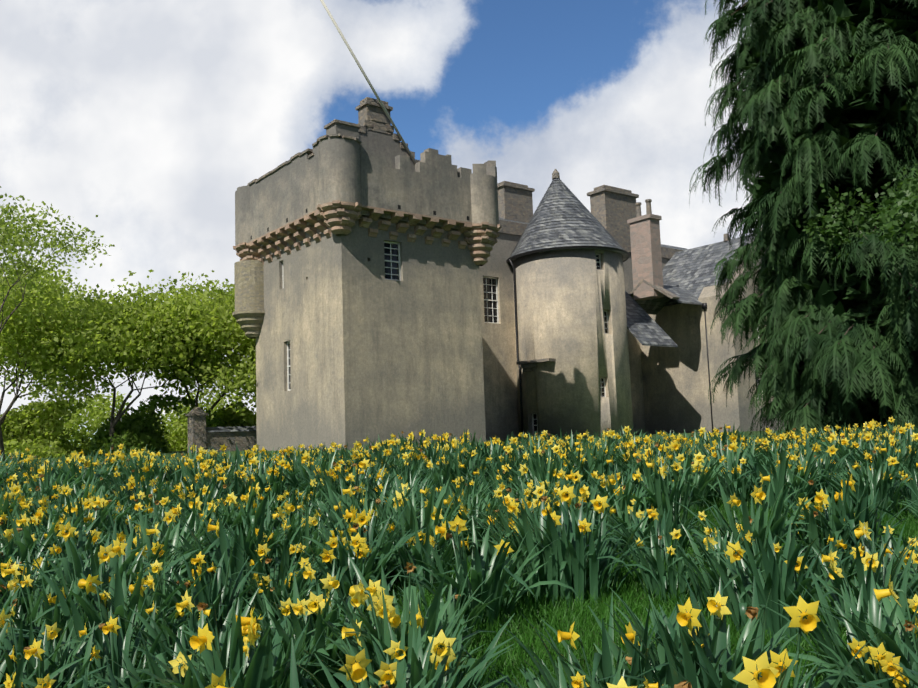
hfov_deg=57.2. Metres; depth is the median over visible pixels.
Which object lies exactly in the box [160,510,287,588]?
daffodil clump
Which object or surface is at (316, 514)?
daffodil clump
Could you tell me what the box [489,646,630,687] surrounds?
daffodil clump
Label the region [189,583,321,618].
clump
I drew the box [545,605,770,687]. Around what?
daffodil clump
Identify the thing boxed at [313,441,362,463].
daffodil clump
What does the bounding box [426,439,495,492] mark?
daffodil clump
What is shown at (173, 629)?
daffodil clump
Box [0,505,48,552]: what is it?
daffodil clump
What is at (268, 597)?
daffodil clump
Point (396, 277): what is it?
castle window glass
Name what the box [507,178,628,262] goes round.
castle cone roof
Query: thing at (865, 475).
daffodil clump
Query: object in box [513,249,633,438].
castle round tower
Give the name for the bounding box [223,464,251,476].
daffodil clump
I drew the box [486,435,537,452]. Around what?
daffodil clump
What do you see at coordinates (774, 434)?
daffodil clump
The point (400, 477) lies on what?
daffodil clump
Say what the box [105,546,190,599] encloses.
daffodil clump
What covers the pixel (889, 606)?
daffodil clump
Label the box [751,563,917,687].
daffodil clump
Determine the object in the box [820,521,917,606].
daffodil clump
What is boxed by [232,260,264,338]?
bartizan
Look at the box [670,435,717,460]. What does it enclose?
daffodil clump
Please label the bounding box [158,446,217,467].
daffodil clump
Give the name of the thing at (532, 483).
daffodil clump
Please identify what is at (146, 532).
daffodil clump
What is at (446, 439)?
daffodil clump
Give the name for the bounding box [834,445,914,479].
daffodil clump
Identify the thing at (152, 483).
daffodil clump
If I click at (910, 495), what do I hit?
daffodil clump
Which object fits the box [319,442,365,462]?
daffodil clump
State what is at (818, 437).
daffodil clump
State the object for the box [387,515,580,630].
daffodil clump
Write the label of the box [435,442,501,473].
daffodil clump
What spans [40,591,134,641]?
daffodil clump
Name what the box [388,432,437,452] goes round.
daffodil clump
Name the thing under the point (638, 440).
daffodil clump
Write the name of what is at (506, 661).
grass patch
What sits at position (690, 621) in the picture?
daffodil clump
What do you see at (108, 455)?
daffodil clump
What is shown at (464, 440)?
daffodil clump
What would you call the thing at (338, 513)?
daffodil clump
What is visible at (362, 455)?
daffodil clump
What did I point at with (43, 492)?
daffodil clump
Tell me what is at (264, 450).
daffodil clump
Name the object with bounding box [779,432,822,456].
daffodil clump
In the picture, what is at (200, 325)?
lime tree
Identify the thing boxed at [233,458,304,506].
daffodil clump
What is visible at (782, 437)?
daffodil clump
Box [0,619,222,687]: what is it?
grass patch
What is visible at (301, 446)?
daffodil clump
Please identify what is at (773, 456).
daffodil clump
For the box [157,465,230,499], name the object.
daffodil clump
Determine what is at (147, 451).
daffodil clump
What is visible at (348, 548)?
daffodil clump
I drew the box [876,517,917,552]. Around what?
grass patch
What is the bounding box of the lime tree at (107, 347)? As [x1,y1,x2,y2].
[5,272,237,447]
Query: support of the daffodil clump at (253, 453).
on the terrain
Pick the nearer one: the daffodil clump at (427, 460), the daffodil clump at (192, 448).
the daffodil clump at (427, 460)
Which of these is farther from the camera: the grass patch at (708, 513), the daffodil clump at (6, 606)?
the grass patch at (708, 513)
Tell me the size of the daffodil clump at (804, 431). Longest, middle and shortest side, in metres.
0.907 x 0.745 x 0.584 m
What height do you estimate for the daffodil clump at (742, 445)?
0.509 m
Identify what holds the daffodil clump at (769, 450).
on the terrain
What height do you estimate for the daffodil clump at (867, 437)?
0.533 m
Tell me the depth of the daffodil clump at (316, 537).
5.15 m
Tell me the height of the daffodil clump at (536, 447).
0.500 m
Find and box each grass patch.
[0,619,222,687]
[152,616,394,687]
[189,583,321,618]
[302,554,483,628]
[423,591,632,687]
[441,541,471,570]
[470,551,681,621]
[550,657,829,687]
[606,505,714,534]
[606,592,870,685]
[611,541,698,568]
[640,492,723,508]
[641,552,853,608]
[671,525,801,565]
[689,497,825,534]
[716,489,837,506]
[798,659,870,685]
[810,598,917,638]
[814,502,917,531]
[837,484,906,508]
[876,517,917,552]
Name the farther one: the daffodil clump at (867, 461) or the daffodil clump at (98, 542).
the daffodil clump at (867, 461)
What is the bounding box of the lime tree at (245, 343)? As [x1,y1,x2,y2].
[180,287,255,409]
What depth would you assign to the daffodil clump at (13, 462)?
11.47 m
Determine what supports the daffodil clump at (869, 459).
on the terrain
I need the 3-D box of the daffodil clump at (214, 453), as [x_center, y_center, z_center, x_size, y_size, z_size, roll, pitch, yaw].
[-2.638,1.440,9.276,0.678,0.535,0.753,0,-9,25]
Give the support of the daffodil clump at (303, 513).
on the terrain
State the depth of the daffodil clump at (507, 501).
5.43 m
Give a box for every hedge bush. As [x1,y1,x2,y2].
[0,400,93,457]
[57,390,237,453]
[88,394,229,455]
[209,401,255,426]
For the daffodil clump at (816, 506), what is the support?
on the terrain
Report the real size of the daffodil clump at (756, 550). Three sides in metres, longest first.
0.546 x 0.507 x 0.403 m
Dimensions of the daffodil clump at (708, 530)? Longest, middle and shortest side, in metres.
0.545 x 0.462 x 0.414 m
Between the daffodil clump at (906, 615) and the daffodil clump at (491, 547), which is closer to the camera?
the daffodil clump at (906, 615)
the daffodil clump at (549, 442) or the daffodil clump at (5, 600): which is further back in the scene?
the daffodil clump at (549, 442)
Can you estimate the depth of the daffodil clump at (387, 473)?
8.09 m
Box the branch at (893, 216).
[796,163,917,291]
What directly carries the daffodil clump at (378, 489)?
on the terrain
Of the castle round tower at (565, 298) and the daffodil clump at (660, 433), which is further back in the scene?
the castle round tower at (565, 298)
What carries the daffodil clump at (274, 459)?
on the terrain
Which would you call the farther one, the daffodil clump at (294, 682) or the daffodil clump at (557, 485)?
the daffodil clump at (557, 485)
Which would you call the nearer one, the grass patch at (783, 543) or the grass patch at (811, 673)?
the grass patch at (811, 673)
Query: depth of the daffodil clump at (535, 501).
5.76 m
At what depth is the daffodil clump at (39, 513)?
6.07 m
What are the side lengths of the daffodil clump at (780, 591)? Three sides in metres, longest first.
0.800 x 0.764 x 0.560 m
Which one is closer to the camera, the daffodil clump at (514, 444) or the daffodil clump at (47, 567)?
the daffodil clump at (47, 567)
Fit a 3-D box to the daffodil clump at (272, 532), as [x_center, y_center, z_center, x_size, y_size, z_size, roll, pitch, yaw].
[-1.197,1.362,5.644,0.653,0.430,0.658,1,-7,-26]
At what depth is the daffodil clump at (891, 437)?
9.25 m
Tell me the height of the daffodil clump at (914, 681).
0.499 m
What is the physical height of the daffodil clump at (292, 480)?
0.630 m
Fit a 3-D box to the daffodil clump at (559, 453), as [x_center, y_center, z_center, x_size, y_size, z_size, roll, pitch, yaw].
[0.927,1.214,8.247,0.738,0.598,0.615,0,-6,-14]
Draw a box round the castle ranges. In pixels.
[479,233,788,440]
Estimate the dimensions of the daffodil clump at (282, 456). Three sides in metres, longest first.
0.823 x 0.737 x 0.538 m
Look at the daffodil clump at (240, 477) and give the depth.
8.11 m
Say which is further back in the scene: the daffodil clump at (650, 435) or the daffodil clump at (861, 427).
the daffodil clump at (650, 435)
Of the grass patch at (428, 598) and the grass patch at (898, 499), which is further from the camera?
the grass patch at (898, 499)
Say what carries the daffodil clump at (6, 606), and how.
on the terrain
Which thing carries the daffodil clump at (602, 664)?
on the terrain
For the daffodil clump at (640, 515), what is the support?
on the terrain
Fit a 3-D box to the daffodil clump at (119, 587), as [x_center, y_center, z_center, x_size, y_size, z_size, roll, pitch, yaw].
[-1.561,1.216,3.699,0.802,0.546,0.664,-4,-6,21]
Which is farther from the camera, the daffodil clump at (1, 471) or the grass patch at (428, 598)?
the daffodil clump at (1, 471)
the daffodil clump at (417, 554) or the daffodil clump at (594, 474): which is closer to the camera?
the daffodil clump at (417, 554)
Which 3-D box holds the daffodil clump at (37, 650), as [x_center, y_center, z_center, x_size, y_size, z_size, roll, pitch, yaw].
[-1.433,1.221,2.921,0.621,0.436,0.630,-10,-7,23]
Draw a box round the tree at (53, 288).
[0,247,91,413]
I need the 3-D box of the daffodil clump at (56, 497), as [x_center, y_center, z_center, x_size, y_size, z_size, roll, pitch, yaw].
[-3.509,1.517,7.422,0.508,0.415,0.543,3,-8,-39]
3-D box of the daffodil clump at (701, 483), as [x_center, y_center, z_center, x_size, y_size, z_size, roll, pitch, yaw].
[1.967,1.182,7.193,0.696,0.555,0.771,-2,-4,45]
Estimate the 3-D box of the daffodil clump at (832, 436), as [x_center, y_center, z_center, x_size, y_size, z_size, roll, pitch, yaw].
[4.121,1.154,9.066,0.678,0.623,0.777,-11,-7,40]
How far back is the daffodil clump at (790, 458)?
7.48 m
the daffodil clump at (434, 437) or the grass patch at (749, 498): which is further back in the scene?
the daffodil clump at (434, 437)
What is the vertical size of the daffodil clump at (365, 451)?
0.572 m
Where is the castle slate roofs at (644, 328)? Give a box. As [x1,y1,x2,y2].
[499,217,701,346]
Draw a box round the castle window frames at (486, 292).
[282,241,762,436]
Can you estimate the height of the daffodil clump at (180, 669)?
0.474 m
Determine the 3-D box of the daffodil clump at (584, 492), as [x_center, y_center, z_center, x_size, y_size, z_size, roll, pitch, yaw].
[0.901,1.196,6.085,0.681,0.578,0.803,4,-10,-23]
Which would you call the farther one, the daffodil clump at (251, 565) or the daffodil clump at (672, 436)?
the daffodil clump at (672, 436)
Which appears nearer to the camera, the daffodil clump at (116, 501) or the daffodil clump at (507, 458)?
the daffodil clump at (116, 501)
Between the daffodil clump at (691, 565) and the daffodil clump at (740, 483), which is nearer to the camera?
the daffodil clump at (691, 565)
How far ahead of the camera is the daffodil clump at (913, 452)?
7.93 m
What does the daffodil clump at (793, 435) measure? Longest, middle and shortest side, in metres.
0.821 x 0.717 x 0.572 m
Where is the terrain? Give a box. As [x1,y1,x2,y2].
[2,430,917,687]
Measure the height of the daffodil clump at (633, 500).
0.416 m
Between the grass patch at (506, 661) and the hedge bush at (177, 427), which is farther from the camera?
the hedge bush at (177, 427)
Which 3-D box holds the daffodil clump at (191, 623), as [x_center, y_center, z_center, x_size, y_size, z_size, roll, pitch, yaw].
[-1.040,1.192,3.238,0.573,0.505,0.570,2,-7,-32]
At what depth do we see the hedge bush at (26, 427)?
41.40 m
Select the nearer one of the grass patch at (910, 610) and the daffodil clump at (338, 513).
the grass patch at (910, 610)
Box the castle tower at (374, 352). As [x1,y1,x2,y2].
[256,216,485,450]
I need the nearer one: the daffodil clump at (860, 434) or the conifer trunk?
the daffodil clump at (860, 434)
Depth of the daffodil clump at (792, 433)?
10.69 m
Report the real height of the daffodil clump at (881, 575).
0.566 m
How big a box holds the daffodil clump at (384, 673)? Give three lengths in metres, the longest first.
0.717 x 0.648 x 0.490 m
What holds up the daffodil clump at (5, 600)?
on the terrain
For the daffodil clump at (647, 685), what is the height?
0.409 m
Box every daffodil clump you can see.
[0,450,23,463]
[0,456,34,469]
[0,461,10,479]
[0,462,36,487]
[0,473,42,511]
[0,479,37,537]
[0,481,35,503]
[0,485,75,517]
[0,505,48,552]
[0,505,87,563]
[0,512,101,558]
[0,527,20,559]
[0,532,47,578]
[0,533,52,596]
[0,544,61,630]
[0,547,90,634]
[0,574,106,660]
[0,583,40,655]
[0,608,102,687]
[0,618,86,687]
[0,621,128,687]
[0,652,109,687]
[1,461,17,483]
[1,478,31,494]
[2,448,29,466]
[2,554,73,621]
[2,559,106,681]
[3,461,16,481]
[4,459,37,481]
[5,455,76,486]
[5,483,111,531]
[8,547,140,581]
[9,497,83,531]
[11,552,84,578]
[13,457,58,483]
[16,457,69,483]
[16,462,70,485]
[16,462,87,500]
[17,505,86,540]
[20,478,82,509]
[20,668,108,687]
[22,519,198,617]
[23,453,54,465]
[24,479,43,497]
[29,468,77,497]
[29,553,211,678]
[32,485,152,545]
[32,495,95,516]
[34,519,139,571]
[34,602,198,687]
[36,473,115,509]
[39,451,114,496]
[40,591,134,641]
[48,502,116,519]
[49,455,115,497]
[51,454,100,470]
[52,494,88,510]
[55,505,124,539]
[56,452,106,467]
[62,450,129,475]
[66,529,120,554]
[72,477,120,502]
[77,450,106,464]
[77,457,117,475]
[78,498,153,551]
[80,459,130,486]
[82,443,138,463]
[82,658,243,687]
[83,507,215,588]
[89,531,194,588]
[91,495,131,516]
[92,500,132,533]
[92,596,218,664]
[93,610,279,687]
[96,453,138,472]
[96,486,127,508]
[97,450,174,487]
[97,559,212,644]
[100,452,150,469]
[102,514,164,545]
[103,465,159,490]
[103,475,157,504]
[104,480,138,502]
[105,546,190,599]
[106,468,173,517]
[113,496,180,532]
[113,499,204,534]
[116,449,174,481]
[118,588,268,683]
[122,494,219,564]
[123,534,184,562]
[125,445,159,460]
[125,490,178,519]
[127,447,166,463]
[127,566,224,621]
[130,479,198,501]
[130,597,336,687]
[131,478,183,510]
[131,546,274,646]
[133,457,193,483]
[138,516,200,537]
[142,452,162,462]
[149,470,198,488]
[150,505,236,544]
[151,461,193,485]
[151,477,225,521]
[153,452,176,464]
[153,499,246,544]
[154,468,238,522]
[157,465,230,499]
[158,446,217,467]
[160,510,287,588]
[161,453,205,466]
[162,454,226,487]
[168,454,232,489]
[168,490,237,524]
[169,527,234,586]
[173,611,333,687]
[176,499,317,569]
[177,504,308,613]
[178,443,219,460]
[182,460,238,497]
[189,458,250,483]
[191,638,484,687]
[194,450,248,471]
[194,464,276,510]
[196,480,280,533]
[207,442,278,469]
[208,501,259,522]
[211,554,290,584]
[214,454,303,496]
[221,572,370,687]
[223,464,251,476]
[225,494,264,512]
[225,537,321,617]
[226,445,262,460]
[232,449,271,465]
[232,470,254,487]
[232,557,339,618]
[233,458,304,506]
[237,518,325,547]
[239,494,293,531]
[240,568,321,626]
[242,444,278,462]
[243,505,343,587]
[248,445,294,466]
[249,534,326,596]
[253,483,309,523]
[257,450,290,467]
[261,466,303,503]
[262,447,309,466]
[262,558,401,687]
[264,446,338,500]
[268,449,346,509]
[268,455,281,467]
[270,495,316,530]
[272,478,327,516]
[272,579,484,687]
[277,446,331,471]
[278,502,334,554]
[282,478,337,517]
[288,608,514,687]
[290,497,361,534]
[292,529,410,614]
[293,444,321,455]
[294,444,329,456]
[297,555,503,686]
[299,459,360,514]
[302,474,420,534]
[302,503,424,584]
[303,458,399,512]
[311,496,379,528]
[312,526,403,585]
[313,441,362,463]
[313,491,426,547]
[316,464,364,478]
[318,448,375,466]
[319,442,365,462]
[320,613,514,687]
[323,487,389,524]
[326,453,373,472]
[326,463,380,490]
[337,449,400,484]
[337,469,401,509]
[344,442,393,463]
[344,446,373,459]
[349,442,413,474]
[352,436,384,450]
[353,483,428,522]
[354,449,399,465]
[358,468,440,508]
[364,477,489,559]
[365,433,395,452]
[365,438,407,459]
[365,523,450,587]
[367,435,418,460]
[368,462,404,484]
[368,466,425,490]
[376,498,427,531]
[377,457,411,474]
[379,452,429,485]
[385,525,468,596]
[386,445,415,469]
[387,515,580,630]
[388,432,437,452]
[391,445,426,461]
[392,564,505,650]
[397,446,438,480]
[398,429,432,445]
[400,436,458,471]
[400,480,487,539]
[407,440,454,466]
[412,435,447,454]
[415,484,510,548]
[416,454,454,492]
[416,458,450,481]
[421,478,485,504]
[422,434,471,456]
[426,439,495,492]
[433,434,475,452]
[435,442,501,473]
[435,476,485,496]
[438,495,510,561]
[440,452,503,492]
[443,429,491,456]
[444,473,494,506]
[446,436,525,482]
[447,509,534,565]
[458,461,521,504]
[462,433,521,458]
[465,483,560,539]
[467,485,631,606]
[473,446,527,488]
[473,650,636,687]
[484,482,556,519]
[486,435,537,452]
[487,444,535,487]
[487,463,536,499]
[489,523,519,582]
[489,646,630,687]
[490,478,560,502]
[490,498,547,521]
[494,495,664,604]
[497,450,579,497]
[498,592,704,687]
[499,433,565,463]
[501,436,542,453]
[502,445,584,488]
[505,472,583,497]
[508,432,529,445]
[512,462,616,517]
[513,430,547,447]
[514,438,577,471]
[518,430,562,440]
[519,439,560,460]
[523,445,577,474]
[524,431,575,447]
[527,435,567,445]
[527,493,589,531]
[536,430,593,464]
[536,470,625,532]
[540,438,608,489]
[545,430,599,449]
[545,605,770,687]
[546,428,577,441]
[547,436,621,465]
[559,429,638,471]
[560,435,629,493]
[560,500,624,552]
[573,429,602,441]
[577,646,818,687]
[581,455,653,499]
[583,676,659,687]
[589,464,657,528]
[590,426,639,447]
[593,499,705,571]
[595,497,667,556]
[597,573,894,687]
[597,586,815,687]
[599,448,657,482]
[602,438,674,479]
[608,425,644,446]
[612,529,706,605]
[613,439,693,474]
[618,448,681,498]
[618,457,712,530]
[624,435,675,456]
[624,465,696,508]
[627,436,662,449]
[627,493,652,529]
[632,443,674,464]
[636,430,670,443]
[641,435,703,462]
[650,451,730,513]
[654,439,691,464]
[655,430,692,446]
[657,427,725,448]
[664,433,675,455]
[665,444,727,466]
[668,523,770,617]
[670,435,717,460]
[673,471,820,565]
[682,454,730,505]
[683,520,853,648]
[684,437,709,450]
[686,430,767,476]
[686,511,757,575]
[687,438,764,493]
[689,448,742,466]
[691,424,752,448]
[693,427,753,444]
[696,439,760,463]
[705,530,807,581]
[706,458,770,512]
[707,461,754,497]
[722,434,763,466]
[723,433,770,447]
[730,454,796,491]
[737,442,842,517]
[743,438,800,472]
[750,437,800,464]
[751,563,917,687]
[756,446,806,468]
[759,428,787,438]
[761,434,862,502]
[761,437,793,450]
[761,461,834,503]
[764,431,787,446]
[768,433,811,443]
[771,430,811,444]
[773,426,827,449]
[775,454,840,490]
[775,533,886,599]
[776,440,818,451]
[777,521,917,643]
[778,429,820,442]
[778,488,878,566]
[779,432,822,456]
[781,433,825,453]
[781,484,916,554]
[781,500,827,552]
[785,471,903,572]
[788,443,822,459]
[788,579,917,687]
[792,456,863,500]
[793,422,859,455]
[800,431,862,454]
[806,601,917,687]
[809,426,843,439]
[812,424,871,463]
[817,451,917,518]
[818,432,883,465]
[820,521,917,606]
[829,461,901,501]
[833,432,873,450]
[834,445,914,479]
[834,594,917,659]
[835,442,917,489]
[837,442,906,468]
[839,422,878,434]
[839,461,875,480]
[841,445,888,470]
[848,429,917,478]
[848,625,917,687]
[854,419,908,445]
[859,425,917,454]
[860,431,910,459]
[861,422,895,435]
[863,434,906,451]
[871,525,917,595]
[874,429,917,449]
[877,463,917,519]
[877,653,917,687]
[879,416,917,435]
[880,425,917,437]
[881,571,917,638]
[885,544,917,600]
[894,471,915,503]
[896,463,917,497]
[899,499,917,515]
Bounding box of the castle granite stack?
[627,214,663,299]
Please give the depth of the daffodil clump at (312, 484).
6.97 m
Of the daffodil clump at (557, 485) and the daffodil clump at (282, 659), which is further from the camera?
the daffodil clump at (557, 485)
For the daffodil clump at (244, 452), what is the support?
on the terrain
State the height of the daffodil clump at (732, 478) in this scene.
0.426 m
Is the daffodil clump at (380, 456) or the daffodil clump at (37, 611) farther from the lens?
the daffodil clump at (380, 456)
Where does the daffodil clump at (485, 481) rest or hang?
on the terrain
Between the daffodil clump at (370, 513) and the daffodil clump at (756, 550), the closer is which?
the daffodil clump at (756, 550)
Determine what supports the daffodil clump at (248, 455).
on the terrain
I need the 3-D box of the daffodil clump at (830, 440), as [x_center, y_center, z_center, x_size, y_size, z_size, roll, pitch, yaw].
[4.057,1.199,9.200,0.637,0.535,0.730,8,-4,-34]
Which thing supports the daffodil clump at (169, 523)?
on the terrain
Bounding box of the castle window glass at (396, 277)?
[289,243,761,435]
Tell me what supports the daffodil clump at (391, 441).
on the terrain
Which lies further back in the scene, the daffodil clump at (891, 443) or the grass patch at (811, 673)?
the daffodil clump at (891, 443)
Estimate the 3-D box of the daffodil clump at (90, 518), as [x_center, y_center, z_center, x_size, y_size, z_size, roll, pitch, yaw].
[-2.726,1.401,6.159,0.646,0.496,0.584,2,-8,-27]
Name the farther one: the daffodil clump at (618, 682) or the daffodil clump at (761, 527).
the daffodil clump at (761, 527)
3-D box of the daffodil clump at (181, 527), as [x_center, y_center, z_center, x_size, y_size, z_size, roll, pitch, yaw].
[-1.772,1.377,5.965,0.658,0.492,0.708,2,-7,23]
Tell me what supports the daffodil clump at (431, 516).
on the terrain
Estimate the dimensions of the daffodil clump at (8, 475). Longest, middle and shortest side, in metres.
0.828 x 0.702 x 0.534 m
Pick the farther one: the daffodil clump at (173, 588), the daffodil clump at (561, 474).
the daffodil clump at (561, 474)
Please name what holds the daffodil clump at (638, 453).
on the terrain
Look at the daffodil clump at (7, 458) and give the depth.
12.41 m
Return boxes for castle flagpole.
[320,0,416,163]
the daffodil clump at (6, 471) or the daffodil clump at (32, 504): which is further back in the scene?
the daffodil clump at (6, 471)
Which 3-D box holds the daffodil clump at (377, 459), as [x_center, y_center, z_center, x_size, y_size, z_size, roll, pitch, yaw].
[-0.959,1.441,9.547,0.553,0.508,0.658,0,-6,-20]
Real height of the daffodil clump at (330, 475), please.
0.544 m
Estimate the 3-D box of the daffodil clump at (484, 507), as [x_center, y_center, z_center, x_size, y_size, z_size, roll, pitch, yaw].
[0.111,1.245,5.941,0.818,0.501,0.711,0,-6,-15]
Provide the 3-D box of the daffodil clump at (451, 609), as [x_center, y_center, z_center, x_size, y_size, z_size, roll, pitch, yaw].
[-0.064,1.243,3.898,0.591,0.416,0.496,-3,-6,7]
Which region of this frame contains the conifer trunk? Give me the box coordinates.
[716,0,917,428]
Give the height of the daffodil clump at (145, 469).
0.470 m
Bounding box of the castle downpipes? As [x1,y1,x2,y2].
[506,246,712,433]
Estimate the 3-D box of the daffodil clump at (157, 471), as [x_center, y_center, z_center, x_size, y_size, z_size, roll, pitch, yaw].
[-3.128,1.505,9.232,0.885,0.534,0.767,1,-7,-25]
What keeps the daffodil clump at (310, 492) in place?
on the terrain
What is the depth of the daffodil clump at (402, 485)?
6.22 m
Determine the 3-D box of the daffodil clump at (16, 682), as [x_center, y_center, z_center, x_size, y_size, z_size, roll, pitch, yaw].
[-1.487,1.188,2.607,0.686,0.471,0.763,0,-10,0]
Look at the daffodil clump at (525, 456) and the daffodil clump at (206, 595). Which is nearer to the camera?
the daffodil clump at (206, 595)
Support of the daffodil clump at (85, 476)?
on the terrain
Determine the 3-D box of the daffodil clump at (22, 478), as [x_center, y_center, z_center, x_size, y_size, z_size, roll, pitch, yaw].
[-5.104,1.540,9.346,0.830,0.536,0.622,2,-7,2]
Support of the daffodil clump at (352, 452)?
on the terrain
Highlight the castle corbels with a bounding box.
[233,200,501,265]
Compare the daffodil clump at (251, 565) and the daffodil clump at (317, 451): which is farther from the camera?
the daffodil clump at (317, 451)
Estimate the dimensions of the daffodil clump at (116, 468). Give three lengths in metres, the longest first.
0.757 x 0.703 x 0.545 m
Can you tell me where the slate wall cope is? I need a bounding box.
[206,426,256,431]
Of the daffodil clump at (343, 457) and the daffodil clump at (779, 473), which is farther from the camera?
the daffodil clump at (343, 457)
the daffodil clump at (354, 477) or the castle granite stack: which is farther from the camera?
the castle granite stack
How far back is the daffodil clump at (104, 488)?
8.28 m
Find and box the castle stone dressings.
[248,97,761,371]
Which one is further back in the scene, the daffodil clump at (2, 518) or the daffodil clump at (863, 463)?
the daffodil clump at (863, 463)
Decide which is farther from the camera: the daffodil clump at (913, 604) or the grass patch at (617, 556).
the grass patch at (617, 556)
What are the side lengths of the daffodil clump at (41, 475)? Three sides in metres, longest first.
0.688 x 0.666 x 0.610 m
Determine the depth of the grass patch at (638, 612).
3.85 m
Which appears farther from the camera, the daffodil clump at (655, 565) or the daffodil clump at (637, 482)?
the daffodil clump at (637, 482)
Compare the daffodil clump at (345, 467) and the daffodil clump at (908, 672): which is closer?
the daffodil clump at (908, 672)
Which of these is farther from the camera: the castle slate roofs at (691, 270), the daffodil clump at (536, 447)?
the castle slate roofs at (691, 270)
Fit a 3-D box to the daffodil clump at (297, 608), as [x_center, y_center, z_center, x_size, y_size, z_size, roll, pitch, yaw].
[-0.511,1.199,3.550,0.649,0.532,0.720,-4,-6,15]
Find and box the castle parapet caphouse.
[235,123,498,249]
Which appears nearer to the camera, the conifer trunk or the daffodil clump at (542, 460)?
the daffodil clump at (542, 460)
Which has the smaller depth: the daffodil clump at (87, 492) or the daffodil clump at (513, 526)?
the daffodil clump at (513, 526)
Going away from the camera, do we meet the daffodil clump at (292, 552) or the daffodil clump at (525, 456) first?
the daffodil clump at (292, 552)
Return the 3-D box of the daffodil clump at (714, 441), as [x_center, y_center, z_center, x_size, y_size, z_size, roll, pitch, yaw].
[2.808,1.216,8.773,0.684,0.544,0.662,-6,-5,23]
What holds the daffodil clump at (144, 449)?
on the terrain
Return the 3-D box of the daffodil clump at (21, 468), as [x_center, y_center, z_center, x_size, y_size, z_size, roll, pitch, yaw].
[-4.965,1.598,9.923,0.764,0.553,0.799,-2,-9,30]
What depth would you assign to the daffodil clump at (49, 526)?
5.79 m
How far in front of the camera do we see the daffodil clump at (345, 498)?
6.03 m
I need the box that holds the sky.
[0,0,761,443]
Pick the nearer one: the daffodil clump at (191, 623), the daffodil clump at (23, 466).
the daffodil clump at (191, 623)
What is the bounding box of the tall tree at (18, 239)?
[0,186,114,460]
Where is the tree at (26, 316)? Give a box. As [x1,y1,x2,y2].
[0,262,119,424]
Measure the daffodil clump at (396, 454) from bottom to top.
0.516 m
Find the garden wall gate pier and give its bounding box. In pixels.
[185,407,256,452]
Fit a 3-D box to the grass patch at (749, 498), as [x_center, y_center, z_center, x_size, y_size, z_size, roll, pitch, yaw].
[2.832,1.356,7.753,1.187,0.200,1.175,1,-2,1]
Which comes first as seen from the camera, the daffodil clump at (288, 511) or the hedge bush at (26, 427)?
the daffodil clump at (288, 511)
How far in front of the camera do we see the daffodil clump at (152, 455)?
12.15 m
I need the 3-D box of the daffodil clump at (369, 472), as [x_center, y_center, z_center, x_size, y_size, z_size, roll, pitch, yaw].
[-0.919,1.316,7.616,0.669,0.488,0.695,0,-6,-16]
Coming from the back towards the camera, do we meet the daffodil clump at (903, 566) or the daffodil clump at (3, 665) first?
the daffodil clump at (903, 566)
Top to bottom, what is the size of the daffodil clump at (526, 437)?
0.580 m
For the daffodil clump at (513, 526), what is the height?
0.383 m
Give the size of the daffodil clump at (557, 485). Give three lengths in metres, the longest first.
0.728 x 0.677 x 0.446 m
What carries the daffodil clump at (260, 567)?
on the terrain
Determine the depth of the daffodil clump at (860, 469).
7.71 m
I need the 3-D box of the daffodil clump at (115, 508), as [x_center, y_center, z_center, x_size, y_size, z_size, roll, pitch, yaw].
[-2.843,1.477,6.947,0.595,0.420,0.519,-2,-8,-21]
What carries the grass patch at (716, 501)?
on the terrain
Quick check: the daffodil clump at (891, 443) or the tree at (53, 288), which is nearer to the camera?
the daffodil clump at (891, 443)
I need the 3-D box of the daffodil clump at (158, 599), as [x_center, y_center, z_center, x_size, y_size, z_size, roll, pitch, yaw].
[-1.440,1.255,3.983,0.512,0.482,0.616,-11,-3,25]
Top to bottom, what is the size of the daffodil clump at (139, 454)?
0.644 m
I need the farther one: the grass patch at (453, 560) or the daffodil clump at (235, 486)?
the daffodil clump at (235, 486)
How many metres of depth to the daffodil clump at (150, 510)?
6.77 m
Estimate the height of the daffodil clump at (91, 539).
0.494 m
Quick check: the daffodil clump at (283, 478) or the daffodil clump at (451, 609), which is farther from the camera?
the daffodil clump at (283, 478)
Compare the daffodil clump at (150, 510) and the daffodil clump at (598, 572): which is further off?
the daffodil clump at (150, 510)
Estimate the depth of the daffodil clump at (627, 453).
7.70 m
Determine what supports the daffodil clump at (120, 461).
on the terrain
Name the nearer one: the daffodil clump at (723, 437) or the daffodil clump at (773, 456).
the daffodil clump at (773, 456)
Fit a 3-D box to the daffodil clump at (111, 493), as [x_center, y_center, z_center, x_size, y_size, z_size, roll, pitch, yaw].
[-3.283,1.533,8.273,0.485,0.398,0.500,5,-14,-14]
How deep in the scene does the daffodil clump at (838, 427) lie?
11.37 m
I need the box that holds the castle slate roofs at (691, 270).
[662,235,756,305]
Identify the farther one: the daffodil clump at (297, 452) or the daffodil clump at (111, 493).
the daffodil clump at (297, 452)
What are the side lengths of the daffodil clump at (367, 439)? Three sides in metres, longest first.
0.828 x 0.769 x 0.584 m
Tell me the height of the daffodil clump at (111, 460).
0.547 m
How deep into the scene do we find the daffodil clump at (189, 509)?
6.78 m
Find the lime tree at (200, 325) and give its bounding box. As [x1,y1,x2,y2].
[96,269,255,420]
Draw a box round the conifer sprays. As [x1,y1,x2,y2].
[688,0,917,437]
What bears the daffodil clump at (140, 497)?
on the terrain
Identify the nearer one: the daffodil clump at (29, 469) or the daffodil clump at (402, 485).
the daffodil clump at (402, 485)
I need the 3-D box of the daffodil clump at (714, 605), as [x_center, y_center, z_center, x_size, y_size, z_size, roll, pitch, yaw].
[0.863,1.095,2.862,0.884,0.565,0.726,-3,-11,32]
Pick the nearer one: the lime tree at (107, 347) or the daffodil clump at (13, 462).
the daffodil clump at (13, 462)

